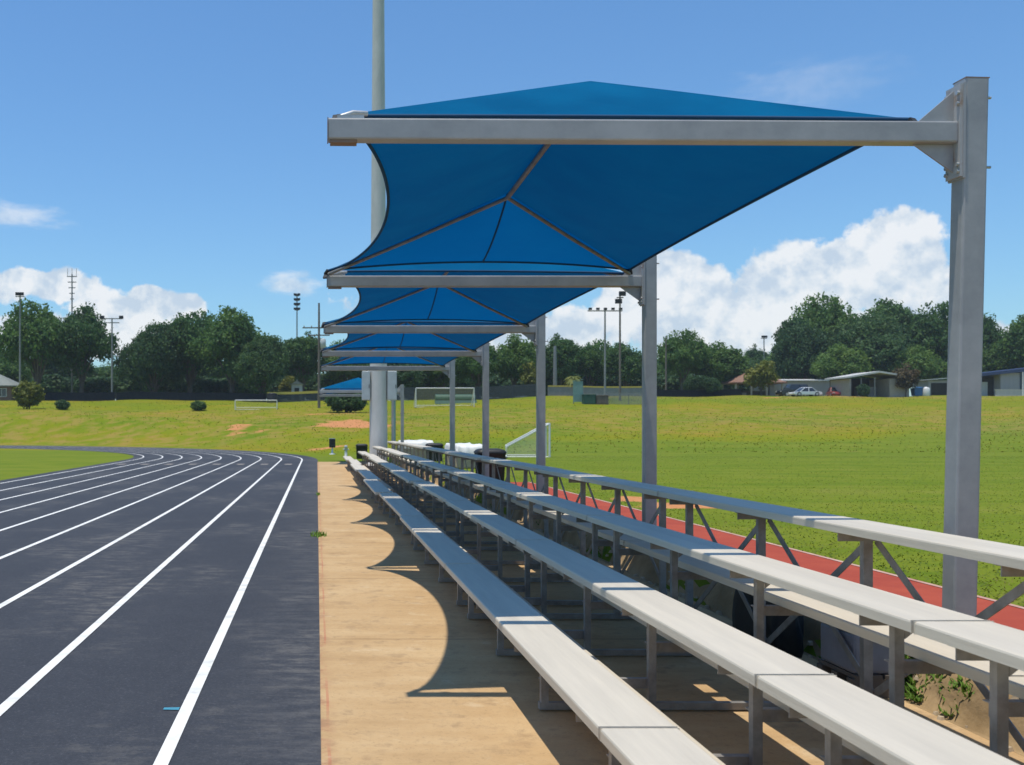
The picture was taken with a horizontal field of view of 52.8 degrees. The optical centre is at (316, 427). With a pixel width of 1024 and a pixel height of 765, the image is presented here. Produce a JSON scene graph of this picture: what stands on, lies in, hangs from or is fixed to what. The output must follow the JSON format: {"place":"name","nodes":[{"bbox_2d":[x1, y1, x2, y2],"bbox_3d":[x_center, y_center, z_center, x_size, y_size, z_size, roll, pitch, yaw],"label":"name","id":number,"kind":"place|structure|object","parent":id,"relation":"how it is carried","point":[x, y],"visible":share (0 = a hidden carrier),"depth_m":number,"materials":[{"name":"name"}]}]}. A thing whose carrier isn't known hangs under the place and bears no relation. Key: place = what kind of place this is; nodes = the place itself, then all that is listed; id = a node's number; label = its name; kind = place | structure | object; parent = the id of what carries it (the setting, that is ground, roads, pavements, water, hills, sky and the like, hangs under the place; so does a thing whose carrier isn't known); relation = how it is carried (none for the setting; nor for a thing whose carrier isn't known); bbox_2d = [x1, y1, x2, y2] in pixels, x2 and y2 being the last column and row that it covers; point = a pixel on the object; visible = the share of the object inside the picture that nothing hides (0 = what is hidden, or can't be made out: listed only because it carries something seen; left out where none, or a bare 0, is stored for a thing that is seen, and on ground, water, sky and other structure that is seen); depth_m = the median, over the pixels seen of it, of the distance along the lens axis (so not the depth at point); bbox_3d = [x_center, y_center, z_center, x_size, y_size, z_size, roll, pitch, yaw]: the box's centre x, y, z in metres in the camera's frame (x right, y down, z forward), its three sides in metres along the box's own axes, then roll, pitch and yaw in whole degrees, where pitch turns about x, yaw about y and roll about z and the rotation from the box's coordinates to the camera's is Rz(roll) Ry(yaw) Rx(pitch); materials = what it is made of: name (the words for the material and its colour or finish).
{"place":"outdoors","nodes":[
{"label":"outdoors","id":0,"kind":"place"},
{"bbox_2d":[0,445,320,764],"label":"running track","id":1,"kind":"structure","parent":0,"point":[111,687],"depth_m":8.75,"materials":[{"name":"rubber"}]},
{"bbox_2d":[0,446,302,764],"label":"track lane lines","id":2,"kind":"object","parent":1,"relation":"on","point":[166,751],"visible":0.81,"depth_m":9.28,"materials":[{"name":"white paint"}]},
{"bbox_2d":[0,395,1023,753],"bbox_3d":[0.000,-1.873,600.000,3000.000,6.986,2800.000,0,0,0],"label":"ground","id":3,"kind":"structure","parent":0,"point":[16,431],"depth_m":74.74,"materials":[{"name":"green plant"}]},
{"bbox_2d":[0,374,18,400],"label":"brick house","id":4,"kind":"structure","parent":3,"relation":"on","point":[7,385],"depth_m":157.00,"materials":[{"name":"grey"}]},
{"bbox_2d":[0,348,32,382],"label":"green tree","id":5,"kind":"object","parent":3,"relation":"on","point":[11,371],"visible":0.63,"depth_m":170.13,"materials":[{"name":"green plant"}]},
{"bbox_2d":[11,380,45,408],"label":"round shrub","id":6,"kind":"object","parent":3,"relation":"on","point":[27,394],"visible":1,"depth_m":117.10,"materials":[{"name":"green plant"}]},
{"bbox_2d":[0,297,75,383],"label":"oak tree","id":7,"kind":"object","parent":3,"relation":"on","point":[41,330],"visible":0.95,"depth_m":148.92,"materials":[{"name":"green plant"}]},
{"bbox_2d":[28,374,75,391],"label":"hedge bush","id":8,"kind":"object","parent":3,"relation":"on","point":[54,383],"visible":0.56,"depth_m":160.25,"materials":[{"name":"green plant"}]},
{"bbox_2d":[24,357,98,381],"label":"green tree","id":9,"kind":"object","parent":3,"relation":"on","point":[51,370],"visible":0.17,"depth_m":190.37,"materials":[{"name":"green plant"}]},
{"bbox_2d":[41,392,114,400],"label":"windscreen fence","id":10,"kind":"object","parent":3,"relation":"on","point":[74,396],"visible":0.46,"depth_m":147.45,"materials":[{"name":"fabric"}]},
{"bbox_2d":[51,301,121,392],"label":"oak tree","id":11,"kind":"object","parent":3,"relation":"on","point":[87,329],"visible":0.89,"depth_m":153.39,"materials":[{"name":"green plant"}]},
{"bbox_2d":[73,376,127,398],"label":"hedge bush","id":12,"kind":"object","parent":3,"relation":"on","point":[95,384],"visible":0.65,"depth_m":161.12,"materials":[{"name":"green plant"}]},
{"bbox_2d":[113,374,149,391],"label":"hedge bush","id":13,"kind":"object","parent":3,"relation":"on","point":[128,385],"visible":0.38,"depth_m":162.84,"materials":[{"name":"green plant"}]},
{"bbox_2d":[108,319,189,391],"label":"oak tree","id":14,"kind":"object","parent":3,"relation":"on","point":[150,354],"visible":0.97,"depth_m":151.76,"materials":[{"name":"green plant"}]},
{"bbox_2d":[116,391,265,401],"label":"windscreen fence","id":15,"kind":"object","parent":3,"relation":"on","point":[140,395],"visible":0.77,"depth_m":144.51,"materials":[{"name":"fabric"}]},
{"bbox_2d":[163,308,224,392],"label":"oak tree","id":16,"kind":"object","parent":3,"relation":"on","point":[182,328],"visible":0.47,"depth_m":154.80,"materials":[{"name":"green plant"}]},
{"bbox_2d":[184,376,221,392],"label":"hedge bush","id":17,"kind":"object","parent":3,"relation":"on","point":[206,385],"visible":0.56,"depth_m":163.70,"materials":[{"name":"green plant"}]},
{"bbox_2d":[181,305,269,392],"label":"oak tree","id":18,"kind":"object","parent":3,"relation":"on","point":[227,337],"visible":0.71,"depth_m":147.03,"materials":[{"name":"green plant"}]},
{"bbox_2d":[215,374,271,395],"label":"hedge bush","id":19,"kind":"object","parent":3,"relation":"on","point":[224,387],"visible":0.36,"depth_m":161.89,"materials":[{"name":"green plant"}]},
{"bbox_2d":[226,333,290,393],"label":"oak tree","id":20,"kind":"object","parent":3,"relation":"on","point":[261,367],"visible":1,"depth_m":144.01,"materials":[{"name":"green plant"}]},
{"bbox_2d":[282,331,327,390],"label":"green tree","id":21,"kind":"object","parent":3,"relation":"on","point":[303,355],"visible":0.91,"depth_m":158.59,"materials":[{"name":"green plant"}]},
{"bbox_2d":[302,303,329,407],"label":"utility pole","id":22,"kind":"object","parent":3,"relation":"on","point":[321,342],"visible":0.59,"depth_m":120.88,"materials":[{"name":"brown wood"}]},
{"bbox_2d":[267,391,369,401],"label":"outfield fence","id":23,"kind":"object","parent":3,"relation":"on","point":[300,396],"visible":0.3,"depth_m":142.98,"materials":[{"name":"metal"}]},
{"bbox_2d":[304,373,346,390],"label":"hedge bush","id":24,"kind":"object","parent":3,"relation":"on","point":[312,385],"visible":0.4,"depth_m":164.80,"materials":[{"name":"green plant"}]},
{"bbox_2d":[317,339,369,383],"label":"green tree","id":25,"kind":"object","parent":3,"relation":"on","point":[340,374],"visible":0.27,"depth_m":162.72,"materials":[{"name":"green plant"}]},
{"bbox_2d":[323,393,367,412],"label":"wide bush","id":26,"kind":"object","parent":3,"relation":"on","point":[346,404],"visible":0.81,"depth_m":110.40,"materials":[{"name":"green plant"}]},
{"bbox_2d":[319,394,393,448],"bbox_3d":[1.982,-0.101,49.250,3.746,3.622,0.240,0,0,0],"label":"shade post","id":27,"kind":"object","parent":3,"relation":"on","point":[360,395],"visible":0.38,"depth_m":49.20,"materials":[{"name":"grey metal"}]},
{"bbox_2d":[318,378,361,394],"bbox_3d":[1.810,-1.934,46.524,3.492,0.653,5.404,0,0,0],"label":"shade canopy","id":28,"kind":"object","parent":27,"relation":"attached to","point":[354,384],"visible":0.55,"depth_m":44.23,"materials":[{"name":"fabric"}]},
{"bbox_2d":[319,384,403,451],"bbox_3d":[1.982,-0.101,43.800,3.746,3.622,0.240,0,0,0],"label":"shade post","id":29,"kind":"object","parent":3,"relation":"on","point":[400,390],"visible":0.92,"depth_m":43.74,"materials":[{"name":"grey metal"}]},
{"bbox_2d":[368,0,386,465],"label":"concrete pole","id":30,"kind":"object","parent":3,"relation":"on","point":[378,408],"visible":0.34,"depth_m":42.05,"materials":[{"name":"concrete"}]},
{"bbox_2d":[362,371,369,399],"bbox_3d":[2.100,-1.790,42.258,0.400,1.220,0.465,0,0,0],"label":"electrical box","id":31,"kind":"object","parent":30,"relation":"attached to","point":[365,385],"visible":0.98,"depth_m":42.04,"materials":[{"name":"grey metal"}]},
{"bbox_2d":[387,371,396,399],"bbox_3d":[3.130,-1.790,42.258,0.460,1.220,0.465,0,0,0],"label":"electrical box","id":32,"kind":"object","parent":30,"relation":"attached to","point":[391,385],"visible":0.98,"depth_m":42.04,"materials":[{"name":"grey metal"}]},
{"bbox_2d":[388,372,395,398],"bbox_3d":[3.162,-1.790,42.051,0.355,1.160,0.014,0,0,0],"label":"door","id":33,"kind":"structure","parent":32,"relation":"in","point":[391,375],"depth_m":42.04,"materials":[{"name":"grey metal"}]},
{"bbox_2d":[321,359,455,466],"bbox_3d":[1.982,-0.146,27.590,3.746,3.622,0.240,0,0,0],"label":"shade post","id":34,"kind":"object","parent":3,"relation":"on","point":[448,369],"visible":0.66,"depth_m":27.54,"materials":[{"name":"grey metal"}]},
{"bbox_2d":[322,342,490,476],"bbox_3d":[1.982,-0.146,22.140,3.746,3.622,0.240,0,0,0],"label":"shade post","id":35,"kind":"object","parent":3,"relation":"on","point":[481,355],"visible":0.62,"depth_m":22.09,"materials":[{"name":"grey metal"}]},
{"bbox_2d":[320,344,469,367],"bbox_3d":[1.810,-1.984,24.864,3.492,0.653,5.404,0,0,0],"label":"shade canopy","id":36,"kind":"object","parent":35,"relation":"attached to","point":[441,361],"visible":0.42,"depth_m":26.86,"materials":[{"name":"fabric"}]},
{"bbox_2d":[387,363,429,387],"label":"green tree","id":37,"kind":"object","parent":3,"relation":"on","point":[410,378],"visible":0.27,"depth_m":154.51,"materials":[{"name":"green plant"}]},
{"bbox_2d":[324,314,546,492],"bbox_3d":[1.982,-0.146,16.690,3.746,3.622,0.240,0,0,0],"label":"shade post","id":38,"kind":"object","parent":3,"relation":"on","point":[535,331],"visible":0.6,"depth_m":16.64,"materials":[{"name":"grey metal"}]},
{"bbox_2d":[320,319,521,352],"bbox_3d":[1.810,-1.984,19.414,3.492,0.653,5.404,0,0,0],"label":"shade canopy","id":39,"kind":"object","parent":38,"relation":"attached to","point":[472,342],"visible":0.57,"depth_m":21.11,"materials":[{"name":"fabric"}]},
{"bbox_2d":[418,364,466,386],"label":"green tree","id":40,"kind":"object","parent":3,"relation":"on","point":[438,378],"visible":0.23,"depth_m":158.51,"materials":[{"name":"green plant"}]},
{"bbox_2d":[435,394,476,403],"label":"field cover","id":41,"kind":"object","parent":3,"relation":"on","point":[445,398],"visible":0.68,"depth_m":130.39,"materials":[{"name":"green paint"}]},
{"bbox_2d":[445,442,481,468],"bbox_3d":[5.060,0.928,34.500,0.923,0.824,3.150,0,0,0],"label":"landing mat","id":42,"kind":"object","parent":3,"relation":"on","point":[469,447],"visible":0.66,"depth_m":33.00,"materials":[{"name":"beige plastic"}]},
{"bbox_2d":[397,384,535,399],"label":"windscreen fence","id":43,"kind":"object","parent":3,"relation":"on","point":[512,391],"visible":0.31,"depth_m":145.98,"materials":[{"name":"fabric"}]},
{"bbox_2d":[455,343,504,386],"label":"green tree","id":44,"kind":"object","parent":3,"relation":"on","point":[467,367],"visible":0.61,"depth_m":148.68,"materials":[{"name":"green plant"}]},
{"bbox_2d":[474,448,507,480],"bbox_3d":[4.340,0.925,25.100,0.856,0.820,0.749,0,0,0],"label":"trash bin","id":45,"kind":"object","parent":3,"relation":"on","point":[497,453],"visible":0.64,"depth_m":24.78,"materials":[{"name":"plastic"}]},
{"bbox_2d":[327,255,658,525],"bbox_3d":[1.982,-0.146,11.240,3.746,3.622,0.240,0,0,0],"label":"shade post","id":46,"kind":"object","parent":3,"relation":"on","point":[640,284],"visible":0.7,"depth_m":11.19,"materials":[{"name":"grey metal"}]},
{"bbox_2d":[322,263,624,327],"bbox_3d":[1.810,-1.989,13.964,3.492,0.653,5.404,0,0,0],"label":"shade canopy","id":47,"kind":"object","parent":46,"relation":"attached to","point":[524,307],"visible":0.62,"depth_m":14.54,"materials":[{"name":"blue fabric"}]},
{"bbox_2d":[0,395,1023,453],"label":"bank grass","id":48,"kind":"structure","parent":3,"relation":"on","point":[586,424],"depth_m":92.77,"materials":[{"name":"green plant"}]},
{"bbox_2d":[496,333,535,384],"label":"green tree","id":49,"kind":"object","parent":3,"relation":"on","point":[516,354],"visible":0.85,"depth_m":150.14,"materials":[{"name":"green plant"}]},
{"bbox_2d":[519,361,535,383],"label":"yellow shrub","id":50,"kind":"object","parent":3,"relation":"on","point":[529,377],"visible":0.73,"depth_m":147.96,"materials":[{"name":"green plant"}]},
{"bbox_2d":[505,423,550,456],"bbox_3d":[10.875,0.620,51.776,2.180,1.748,3.495,0,0,10],"label":"soccer goal","id":51,"kind":"object","parent":3,"relation":"on","point":[521,437],"visible":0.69,"depth_m":50.21,"materials":[{"name":"white paint"}]},
{"bbox_2d":[546,332,587,384],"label":"green tree","id":52,"kind":"object","parent":3,"relation":"on","point":[569,358],"visible":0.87,"depth_m":162.68,"materials":[{"name":"green plant"}]},
{"bbox_2d":[548,385,641,395],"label":"outfield wall","id":53,"kind":"structure","parent":3,"relation":"on","point":[560,390],"depth_m":148.98,"materials":[{"name":"metal"}]},
{"bbox_2d":[571,338,621,385],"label":"green tree","id":54,"kind":"object","parent":3,"relation":"on","point":[590,366],"visible":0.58,"depth_m":167.90,"materials":[{"name":"green plant"}]},
{"bbox_2d":[587,308,622,394],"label":"light pole","id":55,"kind":"object","parent":3,"relation":"on","point":[604,310],"visible":0.92,"depth_m":131.90,"materials":[{"name":"metal"}]},
{"bbox_2d":[598,342,641,385],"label":"green tree","id":56,"kind":"object","parent":3,"relation":"on","point":[631,365],"visible":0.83,"depth_m":164.02,"materials":[{"name":"green plant"}]},
{"bbox_2d":[615,291,625,400],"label":"light pole","id":57,"kind":"object","parent":3,"relation":"on","point":[619,300],"visible":0.87,"depth_m":130.88,"materials":[{"name":"metal"}]},
{"bbox_2d":[327,76,991,616],"bbox_3d":[1.946,-0.243,5.790,3.841,3.622,0.240,1,0,0],"label":"shade post","id":58,"kind":"object","parent":3,"relation":"on","point":[949,132],"visible":0.95,"depth_m":5.74,"materials":[{"name":"grey metal"}]},
{"bbox_2d":[324,81,916,275],"bbox_3d":[1.810,-2.024,8.513,3.492,0.653,5.405,0,0,0],"label":"shade canopy","id":59,"kind":"object","parent":58,"relation":"attached to","point":[626,209],"visible":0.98,"depth_m":8.07,"materials":[{"name":"blue fabric"}]},
{"bbox_2d":[317,462,1023,764],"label":"concrete apron","id":60,"kind":"object","parent":3,"relation":"on","point":[415,669],"visible":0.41,"depth_m":6.57,"materials":[{"name":"beige concrete"}]},
{"bbox_2d":[343,441,400,470],"bbox_3d":[2.151,1.071,39.141,2.139,1.054,4.682,0,0,0],"label":"bleacher","id":61,"kind":"object","parent":60,"relation":"on","point":[379,448],"visible":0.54,"depth_m":38.60,"materials":[{"name":"metal"}]},
{"bbox_2d":[348,442,417,475],"bbox_3d":[2.215,1.059,34.440,2.139,1.054,4.682,0,0,0],"label":"bleacher","id":62,"kind":"object","parent":60,"relation":"on","point":[386,450],"visible":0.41,"depth_m":35.20,"materials":[{"name":"metal"}]},
{"bbox_2d":[350,444,433,484],"bbox_3d":[2.137,1.051,29.743,2.139,1.054,4.682,0,0,0],"label":"bleacher","id":63,"kind":"object","parent":60,"relation":"on","point":[379,461],"visible":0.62,"depth_m":29.16,"materials":[{"name":"metal"}]},
{"bbox_2d":[358,448,459,496],"bbox_3d":[2.209,1.066,25.047,2.139,1.054,4.682,0,0,0],"label":"bleacher","id":64,"kind":"object","parent":60,"relation":"on","point":[367,474],"visible":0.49,"depth_m":25.05,"materials":[{"name":"metal"}]},
{"bbox_2d":[363,451,493,513],"bbox_3d":[2.118,1.056,20.343,2.139,1.054,4.682,0,0,0],"label":"bleacher","id":65,"kind":"object","parent":60,"relation":"on","point":[377,487],"visible":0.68,"depth_m":19.76,"materials":[{"name":"metal"}]},
{"bbox_2d":[379,458,560,543],"bbox_3d":[2.192,1.067,15.645,2.139,1.054,4.682,0,0,0],"label":"bleacher","id":66,"kind":"object","parent":60,"relation":"on","point":[399,506],"visible":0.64,"depth_m":15.06,"materials":[{"name":"metal"}]},
{"bbox_2d":[400,469,689,604],"bbox_3d":[2.167,1.067,10.943,2.139,1.054,4.682,0,0,0],"label":"bleacher","id":67,"kind":"object","parent":60,"relation":"on","point":[443,548],"visible":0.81,"depth_m":10.36,"materials":[{"name":"metal"}]},
{"bbox_2d":[445,491,1023,764],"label":"bleacher","id":68,"kind":"object","parent":60,"relation":"on","point":[595,694],"visible":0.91,"depth_m":5.39,"materials":[{"name":"metal"}]},
{"bbox_2d":[732,589,803,657],"bbox_3d":[3.332,1.308,7.372,0.252,0.600,0.860,0,0,0],"label":"black bag","id":69,"kind":"object","parent":60,"relation":"on","point":[789,639],"visible":0.28,"depth_m":7.04,"materials":[{"name":"plastic"}]},
{"bbox_2d":[600,621,1023,764],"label":"bleacher","id":70,"kind":"object","parent":60,"relation":"on","point":[868,728],"visible":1,"depth_m":3.58,"materials":[{"name":"metal"}]},
{"bbox_2d":[817,659,888,697],"bbox_3d":[3.320,1.536,6.150,0.280,0.135,0.440,0,0,0],"label":"wooden pallet","id":71,"kind":"object","parent":60,"relation":"on","point":[844,674],"visible":0.3,"depth_m":5.99,"materials":[{"name":"brown wood"}]},
{"bbox_2d":[821,622,888,673],"bbox_3d":[3.320,1.325,6.144,0.280,0.285,0.432,0,0,0],"label":"cooler","id":72,"kind":"object","parent":71,"relation":"on","point":[833,651],"visible":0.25,"depth_m":6.03,"materials":[{"name":"grey plastic"}]},
{"bbox_2d":[657,373,693,389],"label":"hedge bush","id":73,"kind":"object","parent":3,"relation":"on","point":[673,383],"visible":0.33,"depth_m":165.82,"materials":[{"name":"green plant"}]},
{"bbox_2d":[657,328,716,389],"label":"green tree","id":74,"kind":"object","parent":3,"relation":"on","point":[684,353],"visible":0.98,"depth_m":157.62,"materials":[{"name":"green plant"}]},
{"bbox_2d":[657,389,741,396],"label":"windscreen fence","id":75,"kind":"object","parent":3,"relation":"on","point":[691,393],"visible":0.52,"depth_m":148.98,"materials":[{"name":"fabric"}]},
{"bbox_2d":[681,375,722,392],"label":"bush","id":76,"kind":"object","parent":3,"relation":"on","point":[701,382],"visible":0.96,"depth_m":148.74,"materials":[{"name":"green plant"}]},
{"bbox_2d":[687,340,749,382],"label":"green tree","id":77,"kind":"object","parent":3,"relation":"on","point":[730,363],"visible":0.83,"depth_m":159.15,"materials":[{"name":"green plant"}]},
{"bbox_2d":[721,374,787,395],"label":"pavilion","id":78,"kind":"structure","parent":3,"relation":"on","point":[736,381],"depth_m":156.68,"materials":[{"name":"brown"}]},
{"bbox_2d":[743,343,769,362],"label":"green tree","id":79,"kind":"object","parent":3,"relation":"on","point":[755,353],"visible":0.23,"depth_m":229.11,"materials":[{"name":"green plant"}]},
{"bbox_2d":[742,360,781,395],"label":"yellow tree","id":80,"kind":"object","parent":3,"relation":"on","point":[760,376],"visible":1,"depth_m":145.09,"materials":[{"name":"green plant"}]},
{"bbox_2d":[754,379,829,395],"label":"long shed","id":81,"kind":"structure","parent":3,"relation":"on","point":[822,385],"depth_m":159.50,"materials":[{"name":"metal"}]},
{"bbox_2d":[768,318,833,378],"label":"oak tree","id":82,"kind":"object","parent":3,"relation":"on","point":[796,349],"visible":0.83,"depth_m":169.25,"materials":[{"name":"green plant"}]},
{"bbox_2d":[787,292,860,337],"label":"oak tree","id":83,"kind":"object","parent":3,"relation":"on","point":[817,314],"visible":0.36,"depth_m":174.44,"materials":[{"name":"green plant"}]},
{"bbox_2d":[809,342,873,378],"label":"green tree","id":84,"kind":"object","parent":3,"relation":"on","point":[838,360],"visible":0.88,"depth_m":159.72,"materials":[{"name":"green plant"}]},
{"bbox_2d":[824,371,908,396],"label":"carport","id":85,"kind":"object","parent":3,"relation":"on","point":[880,383],"visible":0.6,"depth_m":149.48,"materials":[{"name":"beige paint"}]},
{"bbox_2d":[826,310,916,377],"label":"oak tree","id":86,"kind":"object","parent":3,"relation":"on","point":[879,339],"visible":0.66,"depth_m":164.26,"materials":[{"name":"green plant"}]},
{"bbox_2d":[861,297,914,346],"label":"oak tree","id":87,"kind":"object","parent":3,"relation":"on","point":[896,309],"visible":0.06,"depth_m":178.78,"materials":[{"name":"green plant"}]},
{"bbox_2d":[891,362,920,396],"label":"bronze tree","id":88,"kind":"object","parent":3,"relation":"on","point":[906,377],"visible":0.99,"depth_m":146.31,"materials":[{"name":"brown plant"}]},
{"bbox_2d":[885,344,946,380],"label":"green tree","id":89,"kind":"object","parent":3,"relation":"on","point":[919,358],"visible":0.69,"depth_m":158.07,"materials":[{"name":"green plant"}]},
{"bbox_2d":[915,378,946,395],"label":"lean to shed","id":90,"kind":"object","parent":3,"relation":"on","point":[937,387],"visible":0.48,"depth_m":153.46,"materials":[{"name":"metal"}]},
{"bbox_2d":[901,300,987,361],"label":"oak tree","id":91,"kind":"object","parent":3,"relation":"on","point":[929,332],"visible":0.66,"depth_m":172.56,"materials":[{"name":"green plant"}]},
{"bbox_2d":[983,312,1005,350],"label":"green tree","id":92,"kind":"object","parent":3,"relation":"on","point":[991,332],"visible":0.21,"depth_m":177.43,"materials":[{"name":"green plant"}]},
{"bbox_2d":[982,368,1023,395],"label":"navy roof shed","id":93,"kind":"structure","parent":3,"relation":"on","point":[1007,379],"depth_m":150.00,"materials":[{"name":"metal"}]},
{"bbox_2d":[982,341,1023,371],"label":"green tree","id":94,"kind":"object","parent":3,"relation":"on","point":[991,361],"visible":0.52,"depth_m":169.78,"materials":[{"name":"green plant"}]},
{"bbox_2d":[993,314,1023,367],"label":"green tree","id":95,"kind":"object","parent":3,"relation":"on","point":[1010,346],"visible":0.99,"depth_m":164.62,"materials":[{"name":"green plant"}]},
{"bbox_2d":[0,0,1023,399],"label":"sky","id":96,"kind":"structure","parent":0,"point":[176,155],"materials":[{"name":"blue"}]},
{"bbox_2d":[408,466,1023,755],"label":"bare soil path","id":97,"kind":"structure","parent":0,"point":[973,714],"depth_m":7.03,"materials":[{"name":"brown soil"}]},
{"bbox_2d":[489,503,974,716],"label":"weeds","id":98,"kind":"object","parent":97,"relation":"on","point":[908,694],"visible":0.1,"depth_m":5.81,"materials":[{"name":"green plant"}]},
{"bbox_2d":[510,482,1023,630],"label":"red runway path","id":99,"kind":"structure","parent":0,"point":[1010,616],"depth_m":9.67,"materials":[{"name":"red rubber"}]},
{"bbox_2d":[530,482,1023,608],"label":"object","id":100,"kind":"structure","parent":99,"relation":"on","point":[815,554],"depth_m":10.31,"materials":[{"name":"paint"}]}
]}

